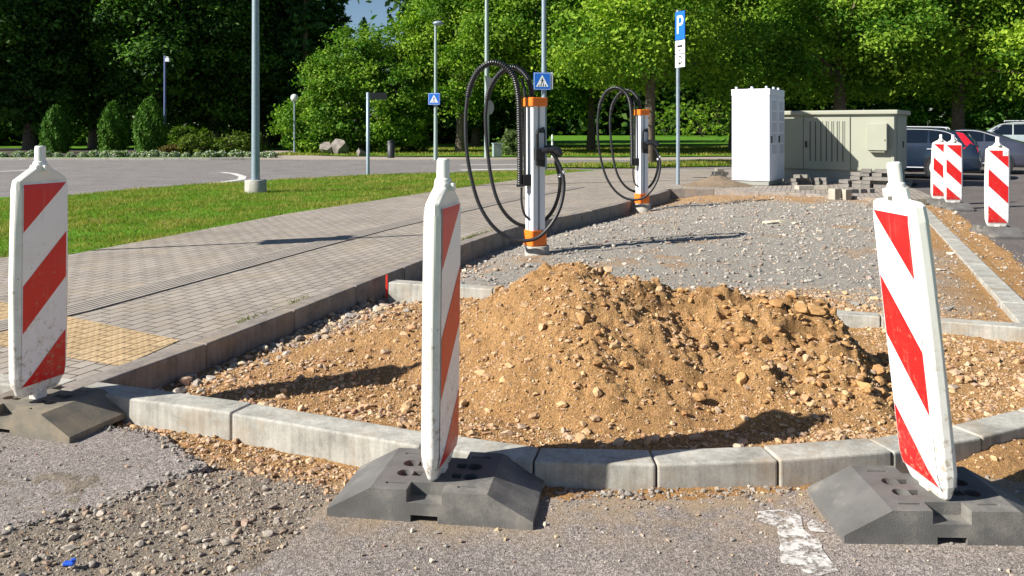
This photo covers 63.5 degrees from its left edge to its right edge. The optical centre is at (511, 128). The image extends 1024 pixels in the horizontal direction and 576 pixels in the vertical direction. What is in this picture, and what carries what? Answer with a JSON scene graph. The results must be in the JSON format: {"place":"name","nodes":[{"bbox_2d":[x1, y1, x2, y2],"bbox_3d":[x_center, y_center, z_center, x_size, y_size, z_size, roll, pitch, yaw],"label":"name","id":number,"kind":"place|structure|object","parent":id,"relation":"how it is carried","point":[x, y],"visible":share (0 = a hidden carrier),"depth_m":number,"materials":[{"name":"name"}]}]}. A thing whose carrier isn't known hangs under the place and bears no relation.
{"place":"outdoors","nodes":[
{"label":"outdoors","id":0,"kind":"place"},
{"bbox_2d":[0,301,178,365],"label":"pavement","id":1,"kind":"structure","parent":0,"point":[87,340],"depth_m":5.13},
{"bbox_2d":[0,157,205,157],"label":"lawn","id":2,"kind":"structure","parent":0,"point":[106,157],"depth_m":38.64,"materials":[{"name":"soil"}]},
{"bbox_2d":[0,427,206,532],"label":"road","id":3,"kind":"structure","parent":0,"point":[110,464],"depth_m":3.48,"materials":[{"name":"grey asphalt"}]},
{"bbox_2d":[0,146,124,443],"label":"traffic beacon","id":4,"kind":"object","parent":3,"relation":"on","point":[35,403],"visible":0.99,"depth_m":3.96,"materials":[{"name":"plastic"}]},
{"bbox_2d":[0,187,583,331],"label":"pavement","id":5,"kind":"structure","parent":0,"point":[111,299],"depth_m":7.70,"materials":[{"name":"concrete"}]},
{"bbox_2d":[0,169,592,256],"bbox_3d":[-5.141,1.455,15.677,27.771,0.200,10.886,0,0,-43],"label":"lawn","id":6,"kind":"structure","parent":0,"point":[127,231],"depth_m":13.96,"materials":[{"name":"plant"}]},
{"bbox_2d":[245,0,266,192],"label":"lamp post","id":7,"kind":"object","parent":6,"relation":"on","point":[255,182],"visible":0.83,"depth_m":17.33,"materials":[{"name":"metal"}]},
{"bbox_2d":[366,92,386,174],"bbox_3d":[-3.934,0.215,24.051,0.588,2.510,0.098,0,0,-12],"label":"sign post","id":8,"kind":"object","parent":6,"relation":"on","point":[376,96],"visible":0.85,"depth_m":23.97,"materials":[{"name":"metal"}]},
{"bbox_2d":[0,160,731,196],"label":"road","id":9,"kind":"structure","parent":0,"point":[88,176],"depth_m":28.59,"materials":[{"name":"grey asphalt"}]},
{"bbox_2d":[0,158,250,159],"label":"kerb","id":10,"kind":"structure","parent":9,"relation":"on","point":[129,158],"depth_m":37.00,"materials":[{"name":"concrete"}]},
{"bbox_2d":[428,21,443,159],"bbox_3d":[-3.369,-1.631,36.908,0.658,6.302,0.416,0,0,-28],"label":"lamp post","id":11,"kind":"object","parent":9,"relation":"on","point":[434,98],"visible":0.91,"depth_m":36.93,"materials":[{"name":"grey metal"}]},
{"bbox_2d":[533,0,552,168],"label":"sign post","id":12,"kind":"object","parent":9,"relation":"on","point":[543,80],"visible":0.81,"depth_m":28.42,"materials":[{"name":"metal"}]},
{"bbox_2d":[0,134,731,156],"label":"lawn","id":13,"kind":"structure","parent":0,"point":[624,140],"depth_m":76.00,"materials":[{"name":"plant"}]},
{"bbox_2d":[21,0,148,148],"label":"dark tree","id":14,"kind":"object","parent":13,"relation":"on","point":[91,108],"visible":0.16,"depth_m":56.72,"materials":[{"name":"green plant"}]},
{"bbox_2d":[0,148,213,156],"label":"flower bed","id":15,"kind":"object","parent":13,"relation":"on","point":[8,151],"depth_m":51.47,"materials":[{"name":"green plant"}]},
{"bbox_2d":[0,0,53,110],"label":"dark tree","id":16,"kind":"object","parent":15,"relation":"on","point":[11,29],"visible":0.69,"depth_m":50.15,"materials":[{"name":"green plant"}]},
{"bbox_2d":[0,0,100,149],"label":"dark tree","id":17,"kind":"object","parent":15,"relation":"on","point":[28,109],"visible":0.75,"depth_m":52.79,"materials":[{"name":"green plant"}]},
{"bbox_2d":[37,104,76,152],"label":"thuja","id":18,"kind":"object","parent":15,"relation":"on","point":[56,132],"visible":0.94,"depth_m":45.62,"materials":[{"name":"green plant"}]},
{"bbox_2d":[96,100,131,153],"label":"thuja","id":19,"kind":"object","parent":15,"relation":"on","point":[114,126],"visible":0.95,"depth_m":44.13,"materials":[{"name":"green plant"}]},
{"bbox_2d":[59,0,230,133],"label":"dark tree","id":20,"kind":"object","parent":15,"relation":"on","point":[140,68],"visible":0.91,"depth_m":52.37,"materials":[{"name":"green plant"}]},
{"bbox_2d":[130,96,171,153],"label":"thuja","id":21,"kind":"object","parent":15,"relation":"on","point":[150,132],"visible":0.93,"depth_m":43.55,"materials":[{"name":"green plant"}]},
{"bbox_2d":[164,55,169,128],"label":"camera pole","id":22,"kind":"object","parent":15,"relation":"on","point":[167,59],"visible":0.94,"depth_m":45.94,"materials":[{"name":"grey metal"}]},
{"bbox_2d":[156,144,186,152],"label":"shrub","id":23,"kind":"object","parent":15,"relation":"on","point":[170,148],"visible":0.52,"depth_m":41.64,"materials":[{"name":"green plant"}]},
{"bbox_2d":[166,124,209,150],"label":"shrub","id":24,"kind":"object","parent":15,"relation":"on","point":[180,131],"visible":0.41,"depth_m":46.78,"materials":[{"name":"green plant"}]},
{"bbox_2d":[175,130,219,157],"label":"shrub","id":25,"kind":"object","parent":15,"relation":"on","point":[183,144],"visible":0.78,"depth_m":41.71,"materials":[{"name":"green plant"}]},
{"bbox_2d":[200,150,218,157],"bbox_3d":[-14.384,1.229,39.453,0.895,0.451,0.677,0,0,-26],"label":"flower clump","id":26,"kind":"object","parent":15,"relation":"on","point":[212,153],"visible":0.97,"depth_m":39.32,"materials":[{"name":"green plant"}]},
{"bbox_2d":[226,149,244,157],"bbox_3d":[-13.281,1.218,39.846,0.957,0.482,0.724,0,0,-12],"label":"flower clump","id":27,"kind":"object","parent":15,"relation":"on","point":[235,152],"visible":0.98,"depth_m":39.69,"materials":[{"name":"green plant"}]},
{"bbox_2d":[240,133,270,151],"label":"shrub","id":28,"kind":"object","parent":15,"relation":"on","point":[262,146],"visible":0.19,"depth_m":43.52,"materials":[{"name":"green plant"}]},
{"bbox_2d":[119,0,294,146],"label":"dark tree","id":29,"kind":"object","parent":13,"relation":"on","point":[224,77],"visible":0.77,"depth_m":55.12,"materials":[{"name":"green plant"}]},
{"bbox_2d":[223,0,331,146],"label":"dark tree","id":30,"kind":"object","parent":13,"relation":"on","point":[276,26],"visible":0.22,"depth_m":60.41,"materials":[{"name":"green plant"}]},
{"bbox_2d":[262,0,339,146],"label":"tree","id":31,"kind":"object","parent":13,"relation":"on","point":[305,13],"visible":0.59,"depth_m":57.70,"materials":[{"name":"green plant"}]},
{"bbox_2d":[319,142,333,153],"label":"boulder","id":32,"kind":"object","parent":13,"relation":"on","point":[325,147],"visible":0.61,"depth_m":44.96,"materials":[{"name":"stone"}]},
{"bbox_2d":[312,0,364,143],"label":"tree","id":33,"kind":"object","parent":13,"relation":"on","point":[336,14],"visible":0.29,"depth_m":61.47,"materials":[{"name":"green plant"}]},
{"bbox_2d":[331,139,349,156],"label":"boulder","id":34,"kind":"object","parent":13,"relation":"on","point":[339,146],"visible":0.83,"depth_m":44.47,"materials":[{"name":"stone"}]},
{"bbox_2d":[265,21,442,155],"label":"leafy tree","id":35,"kind":"object","parent":13,"relation":"on","point":[358,76],"visible":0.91,"depth_m":46.41,"materials":[{"name":"green plant"}]},
{"bbox_2d":[397,133,431,151],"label":"shrub","id":36,"kind":"object","parent":13,"relation":"on","point":[423,147],"visible":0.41,"depth_m":49.74,"materials":[{"name":"green plant"}]},
{"bbox_2d":[386,0,502,124],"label":"leafy tree","id":37,"kind":"object","parent":13,"relation":"on","point":[476,94],"depth_m":56.45,"materials":[{"name":"green plant"}]},
{"bbox_2d":[369,0,537,152],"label":"leafy tree","id":38,"kind":"object","parent":13,"relation":"on","point":[422,43],"visible":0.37,"depth_m":46.13,"materials":[{"name":"green plant"}]},
{"bbox_2d":[414,0,515,146],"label":"dark tree","id":39,"kind":"object","parent":13,"relation":"on","point":[475,131],"visible":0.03,"depth_m":61.63,"materials":[{"name":"green plant"}]},
{"bbox_2d":[496,127,523,156],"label":"shrub","id":40,"kind":"object","parent":13,"relation":"on","point":[509,141],"visible":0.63,"depth_m":42.77,"materials":[{"name":"green plant"}]},
{"bbox_2d":[431,0,592,126],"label":"leafy tree","id":41,"kind":"object","parent":13,"relation":"on","point":[513,32],"visible":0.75,"depth_m":43.04,"materials":[{"name":"green plant"}]},
{"bbox_2d":[499,76,578,134],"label":"dark tree","id":42,"kind":"object","parent":13,"relation":"on","point":[512,117],"visible":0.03,"depth_m":65.17,"materials":[{"name":"green plant"}]},
{"bbox_2d":[532,0,645,148],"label":"leafy tree","id":43,"kind":"object","parent":13,"relation":"on","point":[588,100],"visible":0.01,"depth_m":52.79,"materials":[{"name":"green plant"}]},
{"bbox_2d":[629,101,703,135],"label":"shrub","id":44,"kind":"object","parent":13,"relation":"on","point":[669,124],"visible":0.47,"depth_m":139.63,"materials":[{"name":"green plant"}]},
{"bbox_2d":[655,97,729,136],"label":"shrub","id":45,"kind":"object","parent":13,"relation":"on","point":[697,120],"visible":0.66,"depth_m":129.82,"materials":[{"name":"green plant"}]},
{"bbox_2d":[692,96,729,134],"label":"shrub","id":46,"kind":"object","parent":13,"relation":"on","point":[706,118],"visible":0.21,"depth_m":149.50,"materials":[{"name":"green plant"}]},
{"bbox_2d":[667,0,814,149],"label":"leafy tree","id":47,"kind":"object","parent":13,"relation":"on","point":[740,6],"visible":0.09,"depth_m":51.07,"materials":[{"name":"green plant"}]},
{"bbox_2d":[746,0,829,110],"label":"dark tree","id":48,"kind":"object","parent":13,"relation":"on","point":[789,107],"visible":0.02,"depth_m":56.76,"materials":[{"name":"green plant"}]},
{"bbox_2d":[796,98,852,110],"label":"shrub","id":49,"kind":"object","parent":13,"relation":"on","point":[830,105],"visible":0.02,"depth_m":61.35,"materials":[{"name":"green plant"}]},
{"bbox_2d":[828,4,948,127],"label":"dark tree","id":50,"kind":"object","parent":13,"relation":"on","point":[905,106],"visible":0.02,"depth_m":54.75,"materials":[{"name":"green plant"}]},
{"bbox_2d":[907,96,984,129],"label":"shrub","id":51,"kind":"object","parent":13,"relation":"on","point":[948,110],"visible":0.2,"depth_m":59.36,"materials":[{"name":"green plant"}]},
{"bbox_2d":[941,0,1023,130],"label":"dark tree","id":52,"kind":"object","parent":13,"relation":"on","point":[1001,112],"visible":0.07,"depth_m":54.36,"materials":[{"name":"green plant"}]},
{"bbox_2d":[965,95,1022,128],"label":"shrub","id":53,"kind":"object","parent":13,"relation":"on","point":[986,125],"visible":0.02,"depth_m":62.29,"materials":[{"name":"green plant"}]},
{"bbox_2d":[0,169,931,379],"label":"pavement","id":54,"kind":"structure","parent":0,"point":[189,312],"depth_m":8.62,"materials":[{"name":"grey concrete"}]},
{"bbox_2d":[675,10,684,184],"bbox_3d":[3.941,-0.670,19.306,0.089,4.200,0.400,0,0,-18],"label":"sign post","id":55,"kind":"object","parent":54,"relation":"on","point":[679,35],"visible":0.95,"depth_m":19.41,"materials":[{"name":"metal"}]},
{"bbox_2d":[680,175,754,187],"bbox_3d":[4.703,1.219,19.075,1.700,0.263,1.200,0,0,0],"label":"soil heap","id":56,"kind":"object","parent":54,"relation":"on","point":[717,181],"visible":0.97,"depth_m":18.77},
{"bbox_2d":[731,86,784,185],"bbox_3d":[5.883,0.175,19.720,0.935,2.290,1.260,0,0,33],"label":"power cabinet","id":57,"kind":"object","parent":54,"relation":"on","point":[757,136],"visible":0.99,"depth_m":19.23,"materials":[{"name":"white plastic"}]},
{"bbox_2d":[795,185,815,189],"bbox_3d":[6.336,1.279,17.859,0.420,0.090,0.200,0,0,-9],"label":"paving block","id":58,"kind":"object","parent":54,"relation":"on","point":[804,187],"depth_m":17.77,"materials":[{"name":"grey concrete"}]},
{"bbox_2d":[783,110,910,182],"bbox_3d":[8.239,0.474,21.038,3.149,1.810,2.303,0,0,33],"label":"transformer cabinet","id":59,"kind":"object","parent":54,"relation":"on","point":[834,146],"visible":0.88,"depth_m":20.12,"materials":[{"name":"beige metal"}]},
{"bbox_2d":[222,151,731,159],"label":"path","id":60,"kind":"structure","parent":0,"point":[297,157],"depth_m":38.78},
{"bbox_2d":[211,130,261,155],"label":"shrub","id":61,"kind":"object","parent":60,"relation":"on","point":[224,144],"visible":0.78,"depth_m":41.72,"materials":[{"name":"green plant"}]},
{"bbox_2d":[291,94,297,152],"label":"globe lamp","id":62,"kind":"object","parent":60,"relation":"on","point":[294,98],"visible":0.95,"depth_m":45.95,"materials":[{"name":"metal"}]},
{"bbox_2d":[387,140,394,157],"bbox_3d":[-5.770,0.990,39.500,0.390,0.860,0.400,0,0,0],"label":"litter bin","id":63,"kind":"object","parent":60,"relation":"on","point":[390,148],"visible":0.97,"depth_m":39.35,"materials":[{"name":"metal"}]},
{"bbox_2d":[484,0,493,157],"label":"lamp post","id":64,"kind":"object","parent":60,"relation":"on","point":[490,102],"visible":0.47,"depth_m":39.91,"materials":[{"name":"grey metal"}]},
{"bbox_2d":[9,131,955,309],"bbox_3d":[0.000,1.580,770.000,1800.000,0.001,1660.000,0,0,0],"label":"ground","id":65,"kind":"structure","parent":0,"point":[478,156],"depth_m":46.13,"materials":[{"name":"soil"}]},
{"bbox_2d":[58,190,669,390],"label":"kerb","id":66,"kind":"structure","parent":65,"relation":"on","point":[163,368],"depth_m":5.96,"materials":[{"name":"concrete"}]},
{"bbox_2d":[237,215,554,323],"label":"weeds","id":67,"kind":"object","parent":66,"relation":"on","point":[473,235],"visible":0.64,"depth_m":6.39,"materials":[{"name":"green plant"}]},
{"bbox_2d":[491,143,501,156],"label":"utility box","id":68,"kind":"object","parent":65,"relation":"on","point":[496,149],"visible":1,"depth_m":40.85,"materials":[{"name":"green metal"}]},
{"bbox_2d":[0,374,1023,490],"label":"kerb","id":69,"kind":"structure","parent":65,"relation":"on","point":[344,441],"depth_m":3.47,"materials":[{"name":"concrete"}]},
{"bbox_2d":[0,0,1023,145],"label":"forest","id":70,"kind":"object","parent":65,"relation":"on","point":[620,123],"visible":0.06,"depth_m":155.86,"materials":[{"name":"green plant"}]},
{"bbox_2d":[522,0,776,162],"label":"lime tree","id":71,"kind":"object","parent":65,"relation":"on","point":[636,39],"visible":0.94,"depth_m":30.73,"materials":[{"name":"green plant"}]},
{"bbox_2d":[389,280,1023,342],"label":"kerb","id":72,"kind":"structure","parent":65,"relation":"on","point":[400,291],"depth_m":5.91,"materials":[{"name":"concrete"}]},
{"bbox_2d":[668,188,877,200],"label":"kerb","id":73,"kind":"structure","parent":65,"relation":"on","point":[676,193],"depth_m":17.79,"materials":[{"name":"concrete"}]},
{"bbox_2d":[671,0,972,122],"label":"leafy tree","id":74,"kind":"object","parent":65,"relation":"on","point":[795,71],"visible":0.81,"depth_m":33.94,"materials":[{"name":"green plant"}]},
{"bbox_2d":[812,0,1023,129],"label":"leafy tree","id":75,"kind":"object","parent":65,"relation":"on","point":[996,35],"visible":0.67,"depth_m":34.56,"materials":[{"name":"green plant"}]},
{"bbox_2d":[926,207,1023,322],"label":"kerb","id":76,"kind":"structure","parent":65,"relation":"on","point":[1004,294],"depth_m":7.71,"materials":[{"name":"concrete"}]},
{"bbox_2d":[952,0,1023,109],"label":"leafy tree","id":77,"kind":"object","parent":65,"relation":"on","point":[1008,67],"depth_m":40.88,"materials":[{"name":"green plant"}]},
{"bbox_2d":[0,308,1023,575],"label":"ground","id":78,"kind":"structure","parent":0,"point":[1008,466],"depth_m":3.52,"materials":[{"name":"soil"}]},
{"bbox_2d":[0,423,356,575],"bbox_3d":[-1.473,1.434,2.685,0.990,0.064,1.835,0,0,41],"label":"gravel","id":79,"kind":"structure","parent":78,"relation":"on","point":[71,545],"depth_m":2.91,"materials":[{"name":"grey gravel"}]},
{"bbox_2d":[111,422,355,494],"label":"gravel","id":80,"kind":"structure","parent":78,"relation":"on","point":[258,459],"depth_m":3.60,"materials":[{"name":"brown gravel"}]},
{"bbox_2d":[0,425,792,535],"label":"gravel","id":81,"kind":"structure","parent":78,"relation":"on","point":[651,494],"depth_m":3.22,"materials":[{"name":"grey gravel"}]},
{"bbox_2d":[324,261,894,423],"bbox_3d":[0.533,1.082,4.857,3.465,0.591,2.206,0,0,0],"label":"soil heap","id":82,"kind":"object","parent":78,"relation":"on","point":[578,340],"visible":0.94,"depth_m":4.24,"materials":[{"name":"soil"}]},
{"bbox_2d":[964,439,1020,468],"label":"gravel","id":83,"kind":"structure","parent":78,"relation":"on","point":[993,457],"depth_m":3.48,"materials":[{"name":"beige gravel"}]},
{"bbox_2d":[132,0,944,126],"label":"sky","id":84,"kind":"structure","parent":0,"point":[362,9],"materials":[{"name":"blue"}]},
{"bbox_2d":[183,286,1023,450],"bbox_3d":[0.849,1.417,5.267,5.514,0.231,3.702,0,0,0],"label":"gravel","id":85,"kind":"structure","parent":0,"point":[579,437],"depth_m":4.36,"materials":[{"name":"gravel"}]},
{"bbox_2d":[236,477,1023,575],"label":"road","id":86,"kind":"structure","parent":0,"point":[339,547],"depth_m":2.80,"materials":[{"name":"grey asphalt"}]},
{"bbox_2d":[327,158,543,529],"bbox_3d":[-0.275,0.768,3.165,0.760,1.304,0.380,0,0,8],"label":"traffic beacon","id":87,"kind":"object","parent":86,"relation":"on","point":[431,477],"visible":1,"depth_m":3.04,"materials":[{"name":"rubber"}]},
{"bbox_2d":[0,445,1022,575],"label":"gravel","id":88,"kind":"structure","parent":86,"relation":"on","point":[432,560],"depth_m":3.08,"materials":[{"name":"grey gravel"}]},
{"bbox_2d":[757,509,838,575],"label":"road marking","id":89,"kind":"object","parent":86,"relation":"on","point":[799,531],"visible":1,"depth_m":2.80,"materials":[{"name":"paint"}]},
{"bbox_2d":[807,519,824,531],"bbox_3d":[1.084,1.416,2.952,0.058,0.001,0.098,0,0,15],"label":"road marking","id":90,"kind":"object","parent":86,"relation":"on","point":[812,528],"visible":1,"depth_m":2.93,"materials":[{"name":"paint"}]},
{"bbox_2d":[807,161,1023,545],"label":"traffic beacon","id":91,"kind":"object","parent":86,"relation":"on","point":[933,495],"visible":1,"depth_m":2.91,"materials":[{"name":"plastic"}]},
{"bbox_2d":[547,159,731,167],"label":"grass","id":92,"kind":"structure","parent":0,"point":[725,162],"depth_m":30.64,"materials":[{"name":"green plant"}]},
{"bbox_2d":[327,194,1023,321],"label":"ground","id":93,"kind":"structure","parent":0,"point":[952,290],"depth_m":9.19,"materials":[{"name":"grey gravel"}]},
{"bbox_2d":[155,265,489,394],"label":"gravel","id":94,"kind":"structure","parent":93,"relation":"on","point":[379,306],"depth_m":5.56,"materials":[{"name":"grey gravel"}]},
{"bbox_2d":[464,59,565,255],"bbox_3d":[0.030,0.447,9.472,1.152,2.457,0.448,0,0,0],"label":"charging post","id":95,"kind":"object","parent":93,"relation":"on","point":[532,179],"visible":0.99,"depth_m":9.40,"materials":[{"name":"metal"}]},
{"bbox_2d":[596,86,660,212],"bbox_3d":[2.106,0.462,14.955,1.152,2.457,0.448,0,0,8],"label":"charging post","id":96,"kind":"object","parent":93,"relation":"on","point":[640,142],"visible":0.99,"depth_m":14.88,"materials":[{"name":"orange plastic"}]},
{"bbox_2d":[828,188,840,199],"bbox_3d":[6.237,1.275,16.010,0.170,0.215,0.160,0,0,-29],"label":"paving block","id":97,"kind":"object","parent":93,"relation":"on","point":[834,193],"depth_m":15.95,"materials":[{"name":"grey concrete"}]},
{"bbox_2d":[841,189,851,199],"bbox_3d":[6.446,1.289,16.010,0.170,0.215,0.160,0,0,-29],"label":"paving block","id":98,"kind":"object","parent":93,"relation":"on","point":[846,194],"depth_m":15.95,"materials":[{"name":"grey concrete"}]},
{"bbox_2d":[934,208,1022,297],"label":"gravel","id":99,"kind":"structure","parent":93,"relation":"on","point":[991,253],"depth_m":10.11,"materials":[{"name":"beige gravel"}]},
{"bbox_2d":[905,167,1023,264],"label":"road","id":100,"kind":"structure","parent":0,"point":[973,190],"depth_m":17.00,"materials":[{"name":"grey asphalt"}]},
{"bbox_2d":[924,134,946,204],"bbox_3d":[7.920,0.768,15.350,0.380,1.304,0.760,0,0,10],"label":"traffic beacon","id":101,"kind":"object","parent":100,"relation":"on","point":[937,178],"visible":0.62,"depth_m":15.32,"materials":[{"name":"plastic"}]},
{"bbox_2d":[905,126,982,178],"bbox_3d":[11.020,0.704,24.202,4.720,1.527,2.220,0,0,31],"label":"parked car","id":102,"kind":"object","parent":100,"relation":"on","point":[920,141],"visible":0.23,"depth_m":22.88,"materials":[{"name":"blue paint"}]},
{"bbox_2d":[933,135,973,210],"bbox_3d":[7.750,0.768,14.550,0.380,1.304,0.760,0,0,6],"label":"traffic beacon","id":103,"kind":"object","parent":100,"relation":"on","point":[953,171],"visible":1,"depth_m":14.51,"materials":[{"name":"plastic"}]},
{"bbox_2d":[905,127,1023,171],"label":"parked car","id":104,"kind":"object","parent":100,"relation":"on","point":[984,139],"visible":0.13,"depth_m":25.61,"materials":[{"name":"silver metal"}]},
{"bbox_2d":[969,137,1023,238],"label":"traffic beacon","id":105,"kind":"object","parent":100,"relation":"on","point":[997,186],"visible":1,"depth_m":10.96,"materials":[{"name":"plastic"}]},
{"bbox_2d":[987,120,1023,141],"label":"parked car","id":106,"kind":"object","parent":100,"relation":"on","point":[1013,130],"visible":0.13,"depth_m":32.23,"materials":[{"name":"paint"}]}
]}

